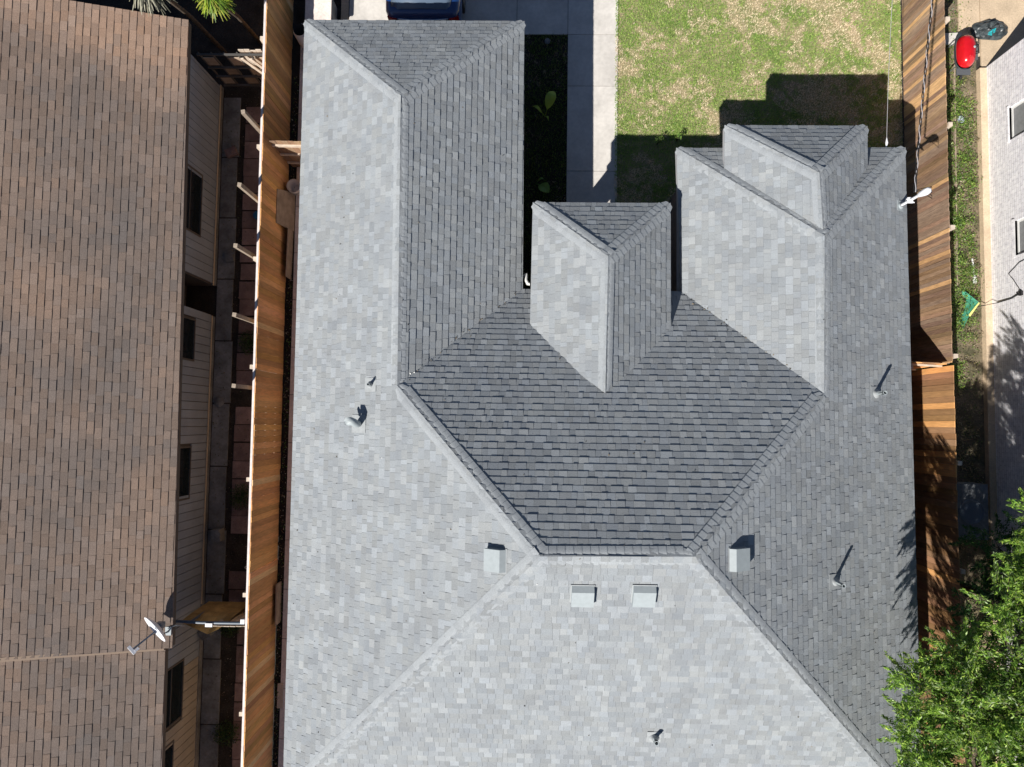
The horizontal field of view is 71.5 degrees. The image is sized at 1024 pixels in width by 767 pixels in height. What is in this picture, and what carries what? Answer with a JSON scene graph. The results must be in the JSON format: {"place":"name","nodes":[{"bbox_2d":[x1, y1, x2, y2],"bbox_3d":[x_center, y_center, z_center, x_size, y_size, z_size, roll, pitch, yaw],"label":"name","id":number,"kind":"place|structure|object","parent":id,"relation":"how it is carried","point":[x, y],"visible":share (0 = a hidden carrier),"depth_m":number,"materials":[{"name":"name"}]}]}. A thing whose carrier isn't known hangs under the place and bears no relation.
{"place":"outdoors","nodes":[
{"label":"outdoors","id":0,"kind":"place"},
{"bbox_2d":[228,107,269,766],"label":"paver path","id":1,"kind":"structure","parent":0,"point":[241,458],"depth_m":18.15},
{"bbox_2d":[200,93,260,766],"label":"alley litter","id":2,"kind":"object","parent":1,"relation":"on","point":[235,426],"visible":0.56,"depth_m":18.07,"materials":[{"name":"brown plant"}]},
{"bbox_2d":[230,483,248,509],"bbox_3d":[-6.792,2.847,17.851,0.729,0.347,0.726,1,87,1],"label":"alley shrub","id":3,"kind":"object","parent":1,"relation":"on","point":[242,495],"visible":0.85,"depth_m":17.84,"materials":[{"name":"green plant"}]},
{"bbox_2d":[232,312,253,323],"bbox_3d":[-6.154,-1.470,17.033,0.090,2.420,0.090,9,87,2],"label":"bare post","id":4,"kind":"object","parent":1,"relation":"on","point":[242,317],"visible":0.43,"depth_m":16.23,"materials":[{"name":"grey wood"}]},
{"bbox_2d":[233,243,255,258],"bbox_3d":[-6.162,-3.023,17.120,0.090,2.420,0.090,7,87,2],"label":"bare post","id":5,"kind":"object","parent":1,"relation":"on","point":[240,248],"visible":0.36,"depth_m":16.32,"materials":[{"name":"grey wood"}]},
{"bbox_2d":[237,330,253,355],"bbox_3d":[-6.678,-1.038,18.067,0.701,0.343,0.688,1,87,1],"label":"alley shrub","id":6,"kind":"object","parent":1,"relation":"on","point":[248,342],"visible":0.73,"depth_m":18.05,"materials":[{"name":"green plant"}]},
{"bbox_2d":[237,182,257,202],"bbox_3d":[-6.113,-4.408,17.196,0.090,2.420,0.090,11,87,2],"label":"bare post","id":7,"kind":"object","parent":1,"relation":"on","point":[247,191],"visible":0.43,"depth_m":16.41,"materials":[{"name":"grey wood"}]},
{"bbox_2d":[253,211,257,219],"bbox_3d":[-6.498,-4.286,18.229,0.220,0.280,0.214,1,87,1],"label":"blue pot","id":8,"kind":"object","parent":1,"relation":"on","point":[255,214],"visible":0.52,"depth_m":18.10,"materials":[{"name":"plastic"}]},
{"bbox_2d":[349,0,617,202],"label":"driveway","id":9,"kind":"structure","parent":0,"point":[588,27],"depth_m":18.42,"materials":[{"name":"concrete"}]},
{"bbox_2d":[386,0,464,20],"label":"parked car","id":10,"kind":"object","parent":9,"relation":"on","point":[440,10],"visible":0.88,"depth_m":17.55,"materials":[{"name":"blue paint"}]},
{"bbox_2d":[614,1,618,202],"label":"grass","id":11,"kind":"structure","parent":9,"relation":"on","point":[616,34],"depth_m":18.34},
{"bbox_2d":[71,0,979,766],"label":"ground","id":12,"kind":"structure","parent":0,"point":[231,36],"depth_m":18.35,"materials":[{"name":"soil"}]},
{"bbox_2d":[0,0,223,766],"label":"brown roofed house","id":13,"kind":"structure","parent":12,"relation":"on","point":[111,122],"depth_m":15.33,"materials":[{"name":"brown"}]},
{"bbox_2d":[127,617,184,654],"bbox_3d":[-7.652,5.242,15.214,0.828,1.173,0.636,-22,87,0],"label":"satellite dish","id":14,"kind":"object","parent":13,"relation":"on","point":[157,627],"visible":1,"depth_m":14.97,"materials":[{"name":"white metal"}]},
{"bbox_2d":[165,740,173,766],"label":"window","id":15,"kind":"structure","parent":13,"relation":"in","point":[169,753],"depth_m":16.27,"materials":[{"name":"black glass"}]},
{"bbox_2d":[166,658,184,729],"bbox_3d":[-7.816,7.166,16.270,0.042,1.140,1.370,1,87,1],"label":"window","id":16,"kind":"structure","parent":13,"relation":"in","point":[175,682],"depth_m":16.48,"materials":[{"name":"black glass"}]},
{"bbox_2d":[179,446,191,500],"bbox_3d":[-7.748,2.097,16.427,0.042,1.290,1.270,1,87,1],"label":"window","id":17,"kind":"structure","parent":13,"relation":"in","point":[185,451],"depth_m":16.85,"materials":[{"name":"black glass"}]},
{"bbox_2d":[183,316,195,361],"bbox_3d":[-7.704,-1.079,16.588,0.042,1.260,1.030,1,87,1],"label":"window","id":18,"kind":"structure","parent":13,"relation":"in","point":[189,331],"depth_m":16.97,"materials":[{"name":"black glass"}]},
{"bbox_2d":[186,164,202,237],"bbox_3d":[-7.655,-4.392,16.887,0.042,1.190,1.560,1,87,1],"label":"window","id":19,"kind":"structure","parent":13,"relation":"in","point":[193,216],"depth_m":17.13,"materials":[{"name":"black glass"}]},
{"bbox_2d":[129,0,226,52],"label":"dead palm","id":20,"kind":"object","parent":12,"relation":"on","point":[149,5],"visible":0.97,"depth_m":15.74,"materials":[{"name":"brown plant"}]},
{"bbox_2d":[199,98,240,766],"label":"alley slab","id":21,"kind":"structure","parent":12,"relation":"on","point":[210,705],"depth_m":18.10,"materials":[{"name":"concrete"}]},
{"bbox_2d":[198,631,214,639],"bbox_3d":[-7.573,6.185,17.667,0.240,0.320,0.220,-28,87,0],"label":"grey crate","id":22,"kind":"object","parent":21,"relation":"on","point":[203,635],"visible":0.64,"depth_m":17.51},
{"bbox_2d":[176,601,245,633],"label":"patched gate","id":23,"kind":"structure","parent":21,"relation":"on","point":[209,617],"depth_m":16.69,"materials":[{"name":"wood"}]},
{"bbox_2d":[211,528,224,541],"bbox_3d":[-7.341,3.787,17.779,0.260,0.324,0.302,-5,87,1],"label":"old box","id":24,"kind":"object","parent":21,"relation":"on","point":[217,534],"visible":1,"depth_m":17.64,"materials":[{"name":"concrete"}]},
{"bbox_2d":[214,396,223,406],"bbox_3d":[-7.471,0.462,18.124,0.270,0.030,0.270,1,87,1],"label":"round lid","id":25,"kind":"object","parent":21,"relation":"on","point":[218,401],"visible":1,"depth_m":18.11,"materials":[{"name":"concrete"}]},
{"bbox_2d":[224,249,233,262],"bbox_3d":[-7.254,-3.297,18.293,0.252,0.084,0.320,-11,87,1],"label":"flat stone","id":26,"kind":"object","parent":21,"relation":"on","point":[229,255],"visible":1,"depth_m":18.27,"materials":[{"name":"stone"}]},
{"bbox_2d":[224,145,238,158],"bbox_3d":[-7.263,-6.004,18.415,0.307,0.144,0.220,-22,87,0],"label":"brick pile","id":27,"kind":"object","parent":21,"relation":"on","point":[230,152],"visible":1,"depth_m":18.36,"materials":[{"name":"brown brick"}]},
{"bbox_2d":[212,718,238,746],"bbox_3d":[-7.078,8.631,17.539,0.699,0.338,0.673,1,87,1],"label":"alley shrub","id":28,"kind":"object","parent":12,"relation":"on","point":[222,734],"visible":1,"depth_m":17.53,"materials":[{"name":"green plant"}]},
{"bbox_2d":[193,0,261,44],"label":"palm tree","id":29,"kind":"object","parent":12,"relation":"on","point":[219,6],"visible":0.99,"depth_m":15.68,"materials":[{"name":"green plant"}]},
{"bbox_2d":[219,627,241,637],"bbox_3d":[-7.039,6.039,17.697,0.610,0.308,0.610,1,87,1],"label":"alley shrub","id":30,"kind":"object","parent":12,"relation":"on","point":[226,630],"visible":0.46,"depth_m":17.67,"materials":[{"name":"green plant"}]},
{"bbox_2d":[231,384,251,389],"bbox_3d":[-6.133,0.106,16.944,0.090,2.420,0.090,8,88,2],"label":"bare post","id":31,"kind":"object","parent":12,"relation":"on","point":[240,386],"visible":0.36,"depth_m":16.07,"materials":[{"name":"grey wood"}]},
{"bbox_2d":[241,109,259,133],"bbox_3d":[-6.053,-6.074,17.288,0.090,2.420,0.091,-9,86,1],"label":"bare post","id":32,"kind":"object","parent":12,"relation":"on","point":[250,120],"visible":0.36,"depth_m":16.49,"materials":[{"name":"grey wood"}]},
{"bbox_2d":[239,0,293,766],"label":"wooden fence","id":33,"kind":"object","parent":12,"relation":"on","point":[263,479],"visible":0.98,"depth_m":17.04,"materials":[{"name":"brown wood"}]},
{"bbox_2d":[196,49,262,86],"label":"framed gate","id":34,"kind":"structure","parent":33,"relation":"attached to","point":[252,59],"depth_m":17.52,"materials":[{"name":"brown wood"}]},
{"bbox_2d":[275,581,281,625],"bbox_3d":[-5.809,5.458,17.670,0.030,0.350,1.000,0,87,1],"label":"loose plank","id":35,"kind":"object","parent":12,"relation":"on","point":[278,592],"visible":1,"depth_m":17.64,"materials":[{"name":"brown wood"}]},
{"bbox_2d":[272,76,298,764],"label":"dry leaves","id":36,"kind":"object","parent":12,"relation":"on","point":[283,460],"visible":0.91,"depth_m":17.99,"materials":[{"name":"brown plant"}]},
{"bbox_2d":[276,189,294,279],"bbox_3d":[-5.722,-3.820,17.946,0.185,0.880,2.260,1,87,1],"label":"leaning plywood","id":37,"kind":"object","parent":12,"relation":"on","point":[285,209],"visible":0.93,"depth_m":18.02,"materials":[{"name":"brown wood"}]},
{"bbox_2d":[278,23,303,766],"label":"side walk","id":38,"kind":"structure","parent":12,"relation":"on","point":[285,610],"depth_m":18.02,"materials":[{"name":"concrete"}]},
{"bbox_2d":[277,683,283,707],"bbox_3d":[-5.763,7.763,17.675,0.140,0.029,0.600,1,87,1],"label":"loose plank","id":39,"kind":"object","parent":38,"relation":"on","point":[280,695],"visible":1,"depth_m":17.66,"materials":[{"name":"brown wood"}]},
{"bbox_2d":[269,140,300,166],"bbox_3d":[-4.995,-5.635,17.572,1.420,1.699,0.062,2,87,1],"label":"cross fence","id":40,"kind":"object","parent":38,"relation":"on","point":[290,152],"visible":0.3,"depth_m":17.29,"materials":[{"name":"brown wood"}]},
{"bbox_2d":[287,179,299,195],"bbox_3d":[-5.539,-5.004,18.213,0.364,0.372,0.357,1,87,1],"label":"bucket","id":41,"kind":"object","parent":38,"relation":"on","point":[292,184],"visible":0.87,"depth_m":18.18,"materials":[{"name":"plastic"}]},
{"bbox_2d":[293,24,303,49],"bbox_3d":[-5.291,-8.799,18.183,0.370,0.905,0.370,1,87,1],"label":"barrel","id":42,"kind":"object","parent":38,"relation":"on","point":[298,30],"visible":0.52,"depth_m":17.89,"materials":[{"name":"plastic"}]},
{"bbox_2d":[305,0,336,19],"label":"storage box","id":43,"kind":"object","parent":12,"relation":"on","point":[320,9],"visible":0.52,"depth_m":18.00,"materials":[{"name":"plastic"}]},
{"bbox_2d":[341,0,348,19],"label":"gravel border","id":44,"kind":"object","parent":12,"relation":"on","point":[344,9],"depth_m":18.67,"materials":[{"name":"black concrete"}]},
{"bbox_2d":[535,177,549,192],"bbox_3d":[0.793,-5.005,18.111,0.270,0.376,0.427,-20,87,0],"label":"broadleaf plant","id":45,"kind":"object","parent":12,"relation":"on","point":[544,187],"visible":1,"depth_m":17.96,"materials":[{"name":"green plant"}]},
{"bbox_2d":[523,33,568,288],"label":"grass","id":46,"kind":"structure","parent":12,"relation":"on","point":[528,142],"depth_m":18.36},
{"bbox_2d":[533,91,555,120],"bbox_3d":[0.960,-7.111,18.225,0.552,0.377,0.659,43,89,3],"label":"broadleaf plant","id":47,"kind":"object","parent":46,"relation":"on","point":[550,97],"visible":1,"depth_m":18.10,"materials":[{"name":"green plant"}]},
{"bbox_2d":[283,19,931,766],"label":"grey roofed house","id":48,"kind":"structure","parent":12,"relation":"on","point":[735,585],"depth_m":13.98,"materials":[{"name":"grey"}]},
{"bbox_2d":[293,107,902,747],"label":"roof litter","id":49,"kind":"object","parent":48,"relation":"on","point":[585,441],"visible":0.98,"depth_m":14.35,"materials":[{"name":"brown plant"}]},
{"bbox_2d":[885,8,891,146],"bbox_3d":[8.659,-14.154,14.409,0.060,3.166,17.924,3,87,1],"label":"phone wire","id":50,"kind":"object","parent":48,"relation":"attached to","point":[886,143],"visible":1,"depth_m":15.57,"materials":[{"name":"metal"}]},
{"bbox_2d":[913,0,933,192],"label":"overhead cable","id":51,"kind":"object","parent":48,"relation":"attached to","point":[922,100],"visible":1,"depth_m":14.57,"materials":[{"name":"metal"}]},
{"bbox_2d":[911,361,945,370],"bbox_3d":[9.038,-0.378,17.029,1.682,1.862,0.164,4,87,1],"label":"cross fence","id":52,"kind":"object","parent":12,"relation":"on","point":[915,365],"visible":0.27,"depth_m":16.30,"materials":[{"name":"brown wood"}]},
{"bbox_2d":[902,0,957,362],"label":"wooden fence","id":53,"kind":"object","parent":12,"relation":"on","point":[929,227],"visible":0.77,"depth_m":17.05,"materials":[{"name":"brown wood"}]},
{"bbox_2d":[911,365,964,766],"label":"wooden fence","id":54,"kind":"object","parent":12,"relation":"on","point":[937,560],"visible":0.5,"depth_m":16.66,"materials":[{"name":"brown wood"}]},
{"bbox_2d":[911,0,988,766],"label":"side yard","id":55,"kind":"structure","parent":12,"relation":"on","point":[969,350],"depth_m":17.84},
{"bbox_2d":[877,487,1023,766],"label":"leafy tree","id":56,"kind":"object","parent":55,"relation":"on","point":[999,730],"visible":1,"depth_m":12.01,"materials":[{"name":"green plant"}]},
{"bbox_2d":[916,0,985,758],"bbox_3d":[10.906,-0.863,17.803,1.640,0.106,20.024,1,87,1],"label":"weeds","id":57,"kind":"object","parent":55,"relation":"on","point":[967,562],"visible":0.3,"depth_m":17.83,"materials":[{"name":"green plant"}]},
{"bbox_2d":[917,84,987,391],"bbox_3d":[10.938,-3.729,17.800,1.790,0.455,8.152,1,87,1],"label":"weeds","id":58,"kind":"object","parent":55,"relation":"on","point":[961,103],"visible":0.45,"depth_m":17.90,"materials":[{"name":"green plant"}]},
{"bbox_2d":[945,32,961,45],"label":"stone slab","id":59,"kind":"structure","parent":55,"relation":"on","point":[949,39],"depth_m":18.20,"materials":[{"name":"stone"}]},
{"bbox_2d":[952,45,957,285],"bbox_3d":[11.256,-5.601,18.056,0.020,0.070,6.300,1,87,1],"label":"edging board","id":60,"kind":"object","parent":55,"relation":"on","point":[955,188],"visible":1,"depth_m":18.04,"materials":[{"name":"brown wood"}]},
{"bbox_2d":[945,1,968,98],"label":"weeds","id":61,"kind":"object","parent":55,"relation":"on","point":[961,82],"visible":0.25,"depth_m":18.19,"materials":[{"name":"green plant"}]},
{"bbox_2d":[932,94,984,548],"bbox_3d":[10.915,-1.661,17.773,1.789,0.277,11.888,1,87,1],"label":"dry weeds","id":62,"kind":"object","parent":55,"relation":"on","point":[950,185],"visible":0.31,"depth_m":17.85,"materials":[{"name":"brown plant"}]},
{"bbox_2d":[951,215,965,229],"bbox_3d":[11.252,-4.050,17.921,0.393,0.211,0.396,18,87,2],"label":"weed clump","id":63,"kind":"object","parent":55,"relation":"on","point":[959,221],"visible":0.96,"depth_m":17.91,"materials":[{"name":"green plant"}]},
{"bbox_2d":[945,35,979,79],"bbox_3d":[11.290,-8.148,17.815,0.575,0.860,0.980,1,87,1],"label":"kettle grill","id":64,"kind":"object","parent":55,"relation":"on","point":[966,51],"visible":0.91,"depth_m":17.51,"materials":[{"name":"red metal"}]},
{"bbox_2d":[939,481,988,539],"bbox_3d":[10.892,3.061,17.202,0.800,0.755,1.300,1,87,1],"label":"conditioner unit","id":65,"kind":"object","parent":55,"relation":"on","point":[972,503],"visible":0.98,"depth_m":16.84,"materials":[{"name":"metal"}]},
{"bbox_2d":[909,490,1023,748],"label":"dark shrub tree","id":66,"kind":"object","parent":55,"relation":"on","point":[976,589],"visible":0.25,"depth_m":14.81,"materials":[{"name":"green plant"}]},
{"bbox_2d":[959,291,978,327],"bbox_3d":[11.406,-1.840,17.720,0.334,0.265,0.981,6,87,2],"label":"green sheet","id":67,"kind":"object","parent":55,"relation":"on","point":[971,309],"visible":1,"depth_m":17.72,"materials":[{"name":"green plastic"}]},
{"bbox_2d":[971,258,976,282],"bbox_3d":[11.623,-2.836,17.884,0.076,0.050,0.632,-2,87,1],"label":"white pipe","id":68,"kind":"object","parent":55,"relation":"on","point":[973,269],"visible":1,"depth_m":17.87,"materials":[{"name":"white plastic"}]},
{"bbox_2d":[976,38,1023,761],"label":"white brick house","id":69,"kind":"structure","parent":12,"relation":"on","point":[1000,99],"depth_m":17.34,"materials":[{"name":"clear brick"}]},
{"bbox_2d":[977,260,1023,306],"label":"hanging cable","id":70,"kind":"object","parent":69,"relation":"attached to","point":[1006,299],"visible":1,"depth_m":17.03,"materials":[{"name":"black rubber"}]},
{"bbox_2d":[1006,100,1023,142],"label":"window","id":71,"kind":"structure","parent":69,"relation":"in","point":[1017,111],"depth_m":17.06,"materials":[{"name":"white paint"}]},
{"bbox_2d":[1011,218,1023,257],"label":"window","id":72,"kind":"structure","parent":69,"relation":"in","point":[1020,223],"depth_m":16.88,"materials":[{"name":"white paint"}]},
{"bbox_2d":[1022,414,1023,455],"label":"window","id":73,"kind":"structure","parent":69,"relation":"in","point":[1022,414],"depth_m":16.51,"materials":[{"name":"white glass"}]},
{"bbox_2d":[617,0,903,202],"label":"lawn","id":74,"kind":"structure","parent":0,"point":[749,71],"depth_m":18.34,"materials":[{"name":"plant"}]},
{"bbox_2d":[655,136,663,144],"bbox_3d":[3.726,-6.155,18.106,0.244,0.386,0.241,1,87,1],"label":"young vine","id":75,"kind":"object","parent":74,"relation":"on","point":[658,141],"visible":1,"depth_m":17.98,"materials":[{"name":"green plant"}]},
{"bbox_2d":[957,0,1023,67],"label":"patio","id":76,"kind":"structure","parent":0,"point":[1009,14],"depth_m":18.25,"materials":[{"name":"beige concrete"}]},
{"bbox_2d":[970,20,1007,39],"bbox_3d":[12.229,-9.068,18.077,0.960,0.284,0.551,1,87,1],"label":"rubbish bag","id":77,"kind":"object","parent":76,"relation":"on","point":[990,30],"visible":1,"depth_m":18.12,"materials":[{"name":"black plastic"}]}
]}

